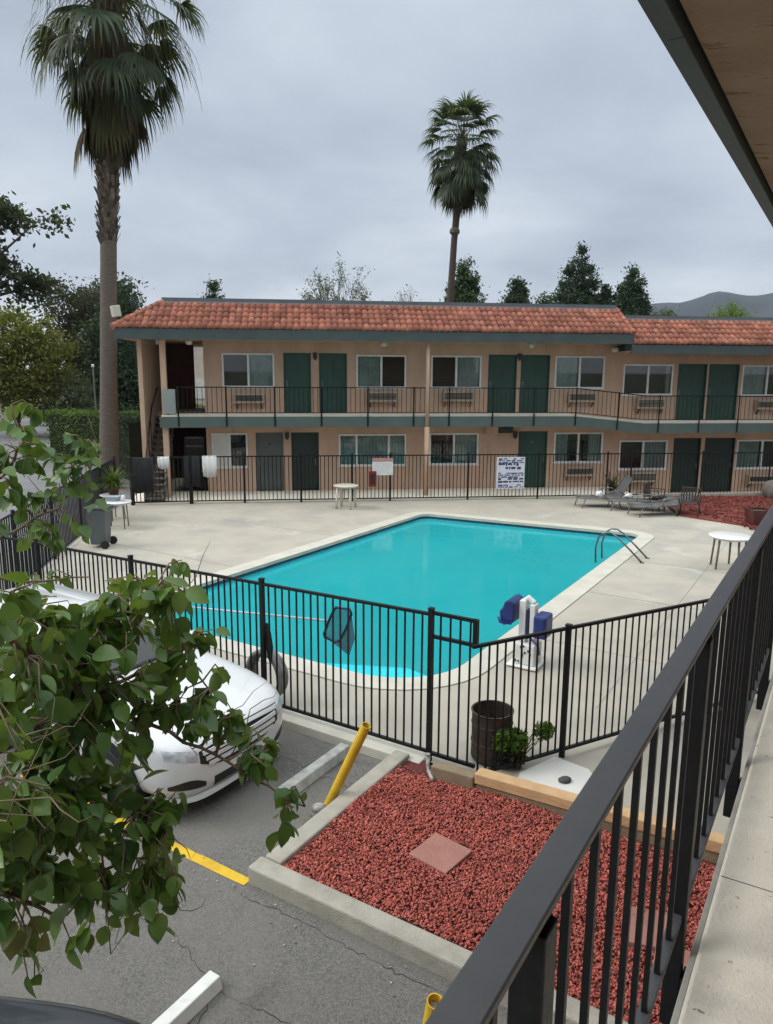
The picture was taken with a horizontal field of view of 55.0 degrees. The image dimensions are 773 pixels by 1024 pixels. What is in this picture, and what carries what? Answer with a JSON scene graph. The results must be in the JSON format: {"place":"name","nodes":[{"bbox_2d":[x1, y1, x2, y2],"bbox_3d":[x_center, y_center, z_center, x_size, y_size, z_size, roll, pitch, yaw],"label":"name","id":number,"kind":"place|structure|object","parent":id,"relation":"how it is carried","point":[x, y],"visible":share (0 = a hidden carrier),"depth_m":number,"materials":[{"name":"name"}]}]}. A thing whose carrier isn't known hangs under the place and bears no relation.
{"place":"outdoors","nodes":[
{"label":"outdoors","id":0,"kind":"place"},
{"bbox_2d":[0,418,96,553],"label":"drive","id":1,"kind":"structure","parent":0,"point":[26,483],"depth_m":30.14,"materials":[{"name":"concrete"}]},
{"bbox_2d":[193,329,247,405],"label":"house","id":2,"kind":"structure","parent":0,"point":[199,369],"depth_m":44.35,"materials":[{"name":"paint"}]},
{"bbox_2d":[195,380,204,398],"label":"window","id":3,"kind":"structure","parent":2,"relation":"in","point":[200,392],"depth_m":44.45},
{"bbox_2d":[0,466,507,1023],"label":"car park","id":4,"kind":"structure","parent":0,"point":[312,976],"depth_m":5.57,"materials":[{"name":"asphalt"}]},
{"bbox_2d":[0,399,106,590],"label":"tree","id":5,"kind":"object","parent":4,"relation":"on","point":[27,463],"visible":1,"depth_m":4.67,"materials":[{"name":"green plant"}]},
{"bbox_2d":[0,996,141,1023],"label":"parked car","id":6,"kind":"object","parent":4,"relation":"on","point":[15,1010],"visible":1,"depth_m":3.96,"materials":[{"name":"paint"}]},
{"bbox_2d":[18,0,209,479],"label":"palm tree","id":7,"kind":"object","parent":4,"relation":"on","point":[113,75],"visible":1,"depth_m":24.66,"materials":[{"name":"green plant"}]},
{"bbox_2d":[20,775,248,884],"bbox_3d":[-2.551,2.994,7.182,3.220,0.001,0.111,7,13,31],"label":"stall line","id":8,"kind":"object","parent":4,"relation":"on","point":[216,867],"visible":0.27,"depth_m":6.57,"materials":[{"name":"yellow paint"}]},
{"bbox_2d":[0,583,281,811],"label":"parked car","id":9,"kind":"object","parent":4,"relation":"on","point":[191,774],"visible":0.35,"depth_m":7.58,"materials":[{"name":"white paint"}]},
{"bbox_2d":[0,542,313,998],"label":"tree","id":10,"kind":"object","parent":4,"relation":"on","point":[54,681],"visible":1,"depth_m":2.83,"materials":[{"name":"green plant"}]},
{"bbox_2d":[152,971,222,1023],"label":"wheel stop","id":11,"kind":"object","parent":4,"relation":"on","point":[195,999],"visible":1,"depth_m":5.06,"materials":[{"name":"white paint"}]},
{"bbox_2d":[17,745,443,1023],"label":"asphalt cracks","id":12,"kind":"object","parent":4,"relation":"on","point":[291,917],"visible":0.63,"depth_m":5.55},
{"bbox_2d":[278,743,349,792],"bbox_3d":[-0.770,2.789,8.043,0.174,0.110,1.120,7,13,31],"label":"wheel stop","id":13,"kind":"object","parent":4,"relation":"on","point":[309,775],"visible":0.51,"depth_m":8.01,"materials":[{"name":"concrete"}]},
{"bbox_2d":[265,750,409,865],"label":"planter curb","id":14,"kind":"structure","parent":4,"relation":"on","point":[312,828],"depth_m":7.12,"materials":[{"name":"concrete"}]},
{"bbox_2d":[324,722,370,805],"bbox_3d":[-0.399,2.521,7.313,0.535,1.044,0.094,5,12,24],"label":"bollard","id":15,"kind":"object","parent":4,"relation":"on","point":[350,758],"visible":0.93,"depth_m":7.25,"materials":[{"name":"metal"}]},
{"bbox_2d":[422,993,441,1023],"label":"bollard","id":16,"kind":"object","parent":4,"relation":"on","point":[433,1000],"visible":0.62,"depth_m":4.13,"materials":[{"name":"metal"}]},
{"bbox_2d":[248,857,627,1023],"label":"planter curb","id":17,"kind":"structure","parent":4,"relation":"on","point":[442,957],"depth_m":5.72,"materials":[{"name":"concrete"}]},
{"bbox_2d":[283,760,716,1023],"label":"lava gravel","id":18,"kind":"structure","parent":4,"relation":"on","point":[403,834],"depth_m":6.37,"materials":[{"name":"gravel"}]},
{"bbox_2d":[409,833,471,874],"bbox_3d":[0.475,3.004,6.521,0.400,0.050,0.400,9,14,40],"label":"paving stone","id":19,"kind":"object","parent":18,"relation":"on","point":[442,854],"visible":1,"depth_m":6.49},
{"bbox_2d":[431,761,475,789],"bbox_3d":[0.700,2.759,7.688,0.482,0.220,0.130,6,12,28],"label":"garden timber","id":20,"kind":"object","parent":18,"relation":"on","point":[451,774],"visible":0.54,"depth_m":7.64,"materials":[{"name":"wood"}]},
{"bbox_2d":[476,784,718,862],"bbox_3d":[2.322,2.966,6.840,3.180,0.148,0.120,6,12,28],"label":"garden timber","id":21,"kind":"object","parent":18,"relation":"on","point":[710,856],"visible":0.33,"depth_m":7.10,"materials":[{"name":"wood"}]},
{"bbox_2d":[474,768,724,853],"bbox_3d":[2.319,2.834,6.818,3.192,0.115,0.150,6,12,28],"label":"garden timber","id":22,"kind":"object","parent":21,"relation":"on","point":[541,793],"visible":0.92,"depth_m":7.18,"materials":[{"name":"wood"}]},
{"bbox_2d":[628,906,666,950],"bbox_3d":[2.016,3.175,5.644,0.400,0.050,0.400,3,11,15],"label":"paving stone","id":23,"kind":"object","parent":18,"relation":"on","point":[633,927],"visible":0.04,"depth_m":5.64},
{"bbox_2d":[425,0,772,1023],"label":"motel balcony","id":24,"kind":"structure","parent":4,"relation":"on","point":[719,52],"depth_m":1.89,"materials":[{"name":"metal"}]},
{"bbox_2d":[0,374,574,672],"bbox_3d":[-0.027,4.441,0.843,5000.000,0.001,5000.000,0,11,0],"label":"swimming pool","id":25,"kind":"structure","parent":0,"point":[483,599],"depth_m":14.37,"materials":[{"name":"liquid"}]},
{"bbox_2d":[0,190,74,312],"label":"tree","id":26,"kind":"object","parent":25,"relation":"on","point":[13,215],"visible":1,"depth_m":36.30,"materials":[{"name":"green plant"}]},
{"bbox_2d":[0,300,90,426],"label":"tree","id":27,"kind":"object","parent":25,"relation":"on","point":[36,352],"visible":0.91,"depth_m":45.79,"materials":[{"name":"green plant"}]},
{"bbox_2d":[13,270,117,407],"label":"tree","id":28,"kind":"object","parent":25,"relation":"on","point":[71,298],"visible":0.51,"depth_m":53.59,"materials":[{"name":"green plant"}]},
{"bbox_2d":[36,365,99,422],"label":"bush","id":29,"kind":"object","parent":25,"relation":"on","point":[74,401],"visible":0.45,"depth_m":46.50,"materials":[{"name":"green plant"}]},
{"bbox_2d":[42,406,139,465],"bbox_3d":[-13.438,-3.324,34.300,4.933,2.976,1.894,6,12,27],"label":"hedge","id":30,"kind":"object","parent":25,"relation":"on","point":[61,422],"visible":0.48,"depth_m":34.02,"materials":[{"name":"green plant"}]},
{"bbox_2d":[55,274,146,403],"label":"tree","id":31,"kind":"object","parent":25,"relation":"on","point":[98,288],"visible":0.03,"depth_m":57.36,"materials":[{"name":"green plant"}]},
{"bbox_2d":[67,272,148,410],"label":"tree","id":32,"kind":"object","parent":25,"relation":"on","point":[127,377],"visible":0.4,"depth_m":49.80,"materials":[{"name":"green plant"}]},
{"bbox_2d":[95,412,142,480],"bbox_3d":[-10.578,-2.623,30.410,1.584,3.018,3.142,-9,14,-39],"label":"hedge","id":33,"kind":"object","parent":25,"relation":"on","point":[130,438],"visible":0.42,"depth_m":29.19,"materials":[{"name":"green plant"}]},
{"bbox_2d":[197,273,224,297],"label":"tree","id":34,"kind":"object","parent":25,"relation":"on","point":[212,286],"visible":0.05,"depth_m":57.61,"materials":[{"name":"green plant"}]},
{"bbox_2d":[296,251,374,330],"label":"tree","id":35,"kind":"object","parent":25,"relation":"on","point":[355,294],"visible":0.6,"depth_m":42.80,"materials":[{"name":"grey plant"}]},
{"bbox_2d":[418,90,502,301],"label":"palm tree","id":36,"kind":"object","parent":25,"relation":"on","point":[463,184],"visible":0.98,"depth_m":40.59,"materials":[{"name":"green plant"}]},
{"bbox_2d":[439,254,490,332],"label":"tree","id":37,"kind":"object","parent":25,"relation":"on","point":[466,289],"visible":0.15,"depth_m":49.54,"materials":[{"name":"green plant"}]},
{"bbox_2d":[491,275,532,332],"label":"tree","id":38,"kind":"object","parent":25,"relation":"on","point":[518,291],"visible":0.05,"depth_m":52.65,"materials":[{"name":"green plant"}]},
{"bbox_2d":[531,290,557,303],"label":"tree","id":39,"kind":"object","parent":25,"relation":"on","point":[544,300],"visible":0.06,"depth_m":52.93,"materials":[{"name":"green plant"}]},
{"bbox_2d":[551,240,602,304],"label":"tree","id":40,"kind":"object","parent":25,"relation":"on","point":[572,290],"visible":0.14,"depth_m":57.04,"materials":[{"name":"green plant"}]},
{"bbox_2d":[593,284,614,304],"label":"tree","id":41,"kind":"object","parent":25,"relation":"on","point":[606,293],"visible":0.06,"depth_m":56.71,"materials":[{"name":"green plant"}]},
{"bbox_2d":[604,262,654,347],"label":"tree","id":42,"kind":"object","parent":25,"relation":"on","point":[631,292],"visible":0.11,"depth_m":55.43,"materials":[{"name":"green plant"}]},
{"bbox_2d":[708,299,756,345],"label":"tree","id":43,"kind":"object","parent":25,"relation":"on","point":[732,312],"visible":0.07,"depth_m":67.05,"materials":[{"name":"green plant"}]},
{"bbox_2d":[0,0,772,369],"label":"sky","id":44,"kind":"structure","parent":0,"point":[301,149],"materials":[{"name":"grey"}]},
{"bbox_2d":[25,496,772,834],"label":"pool deck","id":45,"kind":"structure","parent":0,"point":[185,532],"depth_m":15.01,"materials":[{"name":"concrete"}]},
{"bbox_2d":[0,456,117,589],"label":"iron fence","id":46,"kind":"object","parent":45,"relation":"on","point":[81,503],"visible":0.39,"depth_m":17.27,"materials":[{"name":"metal"}]},
{"bbox_2d":[83,504,117,548],"bbox_3d":[-6.825,0.333,17.833,0.634,1.008,0.580,0,11,0],"label":"wheeled bin","id":47,"kind":"object","parent":45,"relation":"on","point":[99,521],"visible":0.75,"depth_m":17.65,"materials":[{"name":"plastic"}]},
{"bbox_2d":[99,492,125,520],"bbox_3d":[-7.749,-0.144,21.102,0.720,0.721,0.720,0,11,0],"label":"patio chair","id":48,"kind":"object","parent":45,"relation":"on","point":[104,495],"visible":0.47,"depth_m":21.02,"materials":[{"name":"white plastic"}]},
{"bbox_2d":[95,464,135,494],"bbox_3d":[-7.739,-0.938,20.921,1.350,0.908,1.404,0,11,0],"label":"potted plant","id":49,"kind":"object","parent":48,"relation":"on","point":[112,481],"visible":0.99,"depth_m":20.87,"materials":[{"name":"green plant"}]},
{"bbox_2d":[106,499,131,528],"bbox_3d":[-7.241,0.070,19.992,0.780,0.721,0.780,0,11,0],"label":"patio table","id":50,"kind":"object","parent":45,"relation":"on","point":[120,503],"visible":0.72,"depth_m":19.83,"materials":[{"name":"white plastic"}]},
{"bbox_2d":[333,483,358,509],"bbox_3d":[-1.257,-0.477,23.067,0.780,0.723,0.780,0,11,0],"label":"patio table","id":51,"kind":"object","parent":45,"relation":"on","point":[342,486],"visible":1,"depth_m":22.92,"materials":[{"name":"beige plastic"}]},
{"bbox_2d":[282,708,424,763],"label":"fence curb","id":52,"kind":"structure","parent":45,"relation":"on","point":[372,746],"depth_m":8.73,"materials":[{"name":"concrete"}]},
{"bbox_2d":[1,537,479,768],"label":"iron fence","id":53,"kind":"object","parent":52,"relation":"on","point":[431,613],"visible":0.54,"depth_m":8.72,"materials":[{"name":"metal"}]},
{"bbox_2d":[246,623,288,695],"bbox_3d":[-1.553,1.896,9.469,0.619,1.118,0.273,7,13,31],"label":"pool hose","id":54,"kind":"object","parent":53,"relation":"hanging from","point":[273,663],"visible":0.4,"depth_m":9.36,"materials":[{"name":"plastic"}]},
{"bbox_2d":[192,606,354,654],"bbox_3d":[-2.081,1.222,9.766,4.029,0.651,0.164,7,13,31],"label":"skimmer net","id":55,"kind":"object","parent":53,"relation":"attached to","point":[343,628],"visible":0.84,"depth_m":8.85,"materials":[{"name":"black"}]},
{"bbox_2d":[175,512,653,689],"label":"swimming pool","id":56,"kind":"structure","parent":45,"relation":"in","point":[432,543],"depth_m":17.42,"materials":[{"name":"liquid"}]},
{"bbox_2d":[117,519,726,707],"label":"deck joints","id":57,"kind":"object","parent":45,"relation":"on","point":[549,640],"visible":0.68,"depth_m":13.98,"materials":[{"name":"concrete"}]},
{"bbox_2d":[193,450,772,502],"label":"iron fence","id":58,"kind":"object","parent":45,"relation":"on","point":[431,455],"visible":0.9,"depth_m":24.56,"materials":[{"name":"metal"}]},
{"bbox_2d":[128,456,193,505],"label":"pool gate","id":59,"kind":"structure","parent":58,"relation":"attached to","point":[191,498],"depth_m":23.43,"materials":[{"name":"metal"}]},
{"bbox_2d":[131,457,153,492],"bbox_3d":[-7.612,-1.149,23.262,0.666,1.130,0.124,-1,11,-7],"label":"dark towel","id":60,"kind":"object","parent":59,"relation":"hanging from","point":[143,474],"visible":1,"depth_m":23.22,"materials":[{"name":"black fabric"}]},
{"bbox_2d":[183,456,200,487],"bbox_3d":[-6.160,-1.277,23.526,0.518,1.000,0.124,-1,11,-7],"label":"towel","id":61,"kind":"object","parent":58,"relation":"hanging from","point":[195,466],"visible":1,"depth_m":23.49,"materials":[{"name":"black fabric"}]},
{"bbox_2d":[202,456,216,477],"bbox_3d":[-5.606,-1.438,23.562,0.446,0.690,0.124,-1,11,-7],"label":"towel","id":62,"kind":"object","parent":58,"relation":"hanging from","point":[209,466],"visible":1,"depth_m":23.52,"materials":[{"name":"white fabric"}]},
{"bbox_2d":[372,458,392,474],"bbox_3d":[-0.121,-1.476,24.174,0.680,0.560,0.018,-1,11,-7],"label":"pool sign","id":63,"kind":"object","parent":58,"relation":"attached to","point":[382,466],"visible":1,"depth_m":24.16,"materials":[{"name":"white paint"}]},
{"bbox_2d":[496,457,524,488],"bbox_3d":[4.128,-1.300,24.721,0.960,1.060,0.018,-1,11,-7],"label":"notice board","id":64,"kind":"object","parent":58,"relation":"attached to","point":[510,473],"visible":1,"depth_m":24.71,"materials":[{"name":"plastic"}]},
{"bbox_2d":[471,700,513,765],"bbox_3d":[1.155,2.421,8.153,0.468,0.555,0.468,0,11,0],"label":"drum planter","id":65,"kind":"object","parent":45,"relation":"on","point":[474,709],"visible":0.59,"depth_m":8.01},
{"bbox_2d":[490,751,528,769],"bbox_3d":[1.315,2.647,7.970,0.415,0.232,0.239,0,11,0],"label":"dry shrub","id":66,"kind":"object","parent":45,"relation":"on","point":[512,759],"visible":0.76,"depth_m":7.93,"materials":[{"name":"plant"}]},
{"bbox_2d":[491,721,555,766],"bbox_3d":[1.495,2.511,8.024,0.796,0.499,0.332,-6,12,-28],"label":"shrub","id":67,"kind":"object","parent":45,"relation":"on","point":[520,743],"visible":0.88,"depth_m":7.91,"materials":[{"name":"green plant"}]},
{"bbox_2d":[497,594,552,671],"bbox_3d":[2.010,1.703,10.737,0.704,1.046,0.512,7,13,33],"label":"pool lift","id":68,"kind":"object","parent":45,"relation":"on","point":[516,607],"visible":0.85,"depth_m":10.65,"materials":[{"name":"white paint"}]},
{"bbox_2d":[518,757,591,793],"bbox_3d":[1.803,2.823,7.674,0.876,0.032,0.928,9,14,40],"label":"concrete pad","id":69,"kind":"object","parent":45,"relation":"on","point":[549,772],"visible":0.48,"depth_m":7.85,"materials":[{"name":"concrete"}]},
{"bbox_2d":[574,475,632,507],"bbox_3d":[6.885,-0.650,23.621,1.692,0.953,0.672,-1,11,-7],"label":"sun lounger","id":70,"kind":"object","parent":45,"relation":"on","point":[622,487],"visible":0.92,"depth_m":23.64,"materials":[{"name":"grey metal"}]},
{"bbox_2d":[591,465,631,500],"bbox_3d":[7.535,-0.948,24.536,1.426,1.199,1.402,-8,14,-37],"label":"potted plant","id":71,"kind":"object","parent":45,"relation":"on","point":[611,484],"visible":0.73,"depth_m":24.57,"materials":[{"name":"green plant"}]},
{"bbox_2d":[472,598,757,771],"bbox_3d":[3.968,1.790,9.159,7.036,1.572,0.086,-5,12,-27],"label":"iron fence","id":72,"kind":"object","parent":45,"relation":"on","point":[563,747],"visible":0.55,"depth_m":8.12,"materials":[{"name":"metal"}]},
{"bbox_2d":[595,528,649,563],"bbox_3d":[5.427,1.197,17.169,1.130,1.531,0.600,7,13,31],"label":"pool ladder","id":73,"kind":"object","parent":45,"relation":"on","point":[625,545],"visible":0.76,"depth_m":17.14,"materials":[{"name":"metal"}]},
{"bbox_2d":[607,491,674,511],"bbox_3d":[7.910,-0.339,23.077,2.049,0.557,0.672,1,11,6],"label":"sun lounger","id":74,"kind":"object","parent":45,"relation":"on","point":[637,499],"visible":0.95,"depth_m":22.99,"materials":[{"name":"grey metal"}]},
{"bbox_2d":[643,481,665,511],"bbox_3d":[8.350,-0.495,23.157,0.563,0.836,0.595,9,14,38],"label":"patio chair","id":75,"kind":"object","parent":45,"relation":"on","point":[647,488],"visible":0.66,"depth_m":23.13,"materials":[{"name":"grey metal"}]},
{"bbox_2d":[627,494,696,517],"bbox_3d":[8.295,-0.200,22.357,2.022,0.557,0.672,-2,11,-14],"label":"sun lounger","id":76,"kind":"object","parent":45,"relation":"on","point":[671,503],"visible":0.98,"depth_m":22.31,"materials":[{"name":"grey metal"}]},
{"bbox_2d":[651,492,762,495],"bbox_3d":[12.504,-0.614,25.876,7.035,0.120,0.120,-1,11,-6],"label":"bed edging","id":77,"kind":"object","parent":45,"relation":"on","point":[720,494],"visible":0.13,"depth_m":25.71,"materials":[{"name":"concrete"}]},
{"bbox_2d":[663,495,771,526],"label":"mulch bed","id":78,"kind":"object","parent":45,"relation":"on","point":[685,512],"visible":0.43,"depth_m":22.39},
{"bbox_2d":[677,487,701,516],"bbox_3d":[9.004,-0.286,22.078,0.595,0.836,0.563,6,12,28],"label":"patio chair","id":79,"kind":"object","parent":78,"relation":"on","point":[694,502],"visible":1,"depth_m":22.17,"materials":[{"name":"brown metal"}]},
{"bbox_2d":[681,495,772,529],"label":"mulch chips","id":80,"kind":"object","parent":78,"relation":"on","point":[732,501],"visible":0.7,"depth_m":23.59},
{"bbox_2d":[744,507,768,527],"bbox_3d":[10.349,0.156,20.680,0.578,0.500,0.578,0,11,0],"label":"planter box","id":81,"kind":"object","parent":78,"relation":"on","point":[754,516],"visible":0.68,"depth_m":20.50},
{"bbox_2d":[762,480,772,497],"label":"boulder","id":82,"kind":"object","parent":78,"relation":"on","point":[767,488],"visible":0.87,"depth_m":25.12,"materials":[{"name":"stone"}]},
{"bbox_2d":[708,531,750,569],"bbox_3d":[7.495,0.868,16.259,0.900,0.721,0.900,0,11,0],"label":"patio table","id":83,"kind":"object","parent":45,"relation":"on","point":[729,537],"visible":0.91,"depth_m":16.13,"materials":[{"name":"white plastic"}]},
{"bbox_2d":[110,297,772,500],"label":"motel building","id":84,"kind":"structure","parent":0,"point":[287,377],"depth_m":25.99,"materials":[{"name":"beige paint"}]},
{"bbox_2d":[211,433,248,468],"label":"window","id":85,"kind":"structure","parent":84,"relation":"in","point":[221,442],"depth_m":25.68,"materials":[{"name":"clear glass"}]},
{"bbox_2d":[221,353,274,386],"bbox_3d":[-4.708,-4.812,25.331,1.810,1.170,0.165,-1,11,-7],"label":"window","id":86,"kind":"structure","parent":84,"relation":"in","point":[260,366],"depth_m":25.40,"materials":[{"name":"clear glass"}]},
{"bbox_2d":[256,432,283,490],"bbox_3d":[-4.072,-1.758,26.000,0.944,2.047,0.108,-1,11,-7],"label":"door","id":87,"kind":"structure","parent":84,"relation":"in","point":[267,443],"depth_m":25.99,"materials":[{"name":"wood"}]},
{"bbox_2d":[283,353,310,411],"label":"door","id":88,"kind":"structure","parent":84,"relation":"in","point":[296,366],"depth_m":25.60,"materials":[{"name":"wood"}]},
{"bbox_2d":[291,432,318,490],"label":"door","id":89,"kind":"structure","parent":84,"relation":"in","point":[304,443],"depth_m":26.13,"materials":[{"name":"wood"}]},
{"bbox_2d":[319,353,346,411],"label":"door","id":90,"kind":"structure","parent":84,"relation":"in","point":[332,366],"depth_m":25.74,"materials":[{"name":"wood"}]},
{"bbox_2d":[338,434,406,466],"bbox_3d":[-0.494,-2.189,26.339,2.450,1.150,0.159,-1,11,-7],"label":"window","id":91,"kind":"structure","parent":84,"relation":"in","point":[357,444],"depth_m":26.36,"materials":[{"name":"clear glass"}]},
{"bbox_2d":[356,355,405,388],"bbox_3d":[-0.185,-4.872,25.869,1.800,1.160,0.167,-1,11,-7],"label":"window","id":92,"kind":"structure","parent":84,"relation":"in","point":[368,367],"depth_m":25.86,"materials":[{"name":"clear glass"}]},
{"bbox_2d":[429,433,478,465],"bbox_3d":[2.406,-2.252,26.680,1.850,1.160,0.164,-1,11,-7],"label":"window","id":93,"kind":"structure","parent":84,"relation":"in","point":[463,443],"depth_m":26.74,"materials":[{"name":"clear glass"}]},
{"bbox_2d":[430,355,481,388],"bbox_3d":[2.446,-4.915,26.179,1.860,1.160,0.167,-1,11,-7],"label":"window","id":94,"kind":"structure","parent":84,"relation":"in","point":[467,369],"depth_m":26.26,"materials":[{"name":"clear glass"}]},
{"bbox_2d":[487,355,516,411],"bbox_3d":[4.101,-4.559,26.455,1.034,2.037,0.108,-1,11,-7],"label":"door","id":95,"kind":"structure","parent":84,"relation":"in","point":[502,369],"depth_m":26.45,"materials":[{"name":"wood"}]},
{"bbox_2d":[518,431,547,486],"bbox_3d":[5.297,-1.916,27.103,1.074,2.057,0.108,-1,11,-7],"label":"door","id":96,"kind":"structure","parent":84,"relation":"in","point":[530,442],"depth_m":27.07,"materials":[{"name":"wood"}]},
{"bbox_2d":[519,355,549,411],"bbox_3d":[5.288,-4.578,26.595,1.064,2.037,0.108,-1,11,-7],"label":"door","id":97,"kind":"structure","parent":84,"relation":"in","point":[535,369],"depth_m":26.58,"materials":[{"name":"wood"}]},
{"bbox_2d":[552,432,603,463],"bbox_3d":[7.003,-2.352,27.220,1.910,1.130,0.169,-1,11,-7],"label":"window","id":98,"kind":"structure","parent":84,"relation":"in","point":[560,439],"depth_m":27.23,"materials":[{"name":"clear glass"}]},
{"bbox_2d":[554,356,604,388],"bbox_3d":[6.925,-5.003,26.705,1.900,1.170,0.169,-1,11,-7],"label":"window","id":99,"kind":"structure","parent":84,"relation":"in","point":[565,366],"depth_m":26.69,"materials":[{"name":"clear glass"}]},
{"bbox_2d":[618,440,667,470],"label":"window","id":100,"kind":"structure","parent":84,"relation":"in","point":[648,446],"depth_m":27.63,"materials":[{"name":"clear glass"}]},
{"bbox_2d":[621,364,673,395],"bbox_3d":[9.495,-4.800,27.054,1.960,1.130,0.168,-1,11,-7],"label":"window","id":101,"kind":"structure","parent":84,"relation":"in","point":[668,366],"depth_m":27.05,"materials":[{"name":"clear glass"}]},
{"bbox_2d":[670,438,700,491],"bbox_3d":[11.184,-1.757,27.846,1.074,2.037,0.108,-1,11,-7],"label":"door","id":102,"kind":"structure","parent":84,"relation":"in","point":[681,445],"depth_m":27.84,"materials":[{"name":"wood"}]},
{"bbox_2d":[675,364,707,418],"bbox_3d":[11.180,-4.419,27.338,1.114,2.017,0.108,-1,11,-7],"label":"door","id":103,"kind":"structure","parent":84,"relation":"in","point":[692,378],"depth_m":27.33,"materials":[{"name":"wood"}]},
{"bbox_2d":[701,438,735,491],"bbox_3d":[12.470,-1.778,27.997,1.204,2.037,0.108,-1,11,-7],"label":"door","id":104,"kind":"structure","parent":84,"relation":"in","point":[711,444],"depth_m":28.00,"materials":[{"name":"wood"}]},
{"bbox_2d":[705,364,739,418],"bbox_3d":[12.396,-4.439,27.481,1.184,2.017,0.108,-1,11,-7],"label":"door","id":105,"kind":"structure","parent":84,"relation":"in","point":[723,379],"depth_m":27.48,"materials":[{"name":"wood"}]},
{"bbox_2d":[734,440,772,469],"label":"window","id":106,"kind":"structure","parent":84,"relation":"in","point":[742,445],"depth_m":28.09,"materials":[{"name":"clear glass"}]},
{"bbox_2d":[740,365,772,395],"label":"window","id":107,"kind":"structure","parent":84,"relation":"in","point":[752,381],"depth_m":27.58,"materials":[{"name":"clear glass"}]},
{"bbox_2d":[129,487,761,503],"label":"walkway","id":108,"kind":"structure","parent":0,"point":[263,494],"depth_m":25.57,"materials":[{"name":"concrete"}]},
{"bbox_2d":[641,291,772,316],"bbox_3d":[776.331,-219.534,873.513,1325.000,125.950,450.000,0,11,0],"label":"hills","id":109,"kind":"structure","parent":0,"point":[762,305],"depth_m":808.24,"materials":[{"name":"plant"}]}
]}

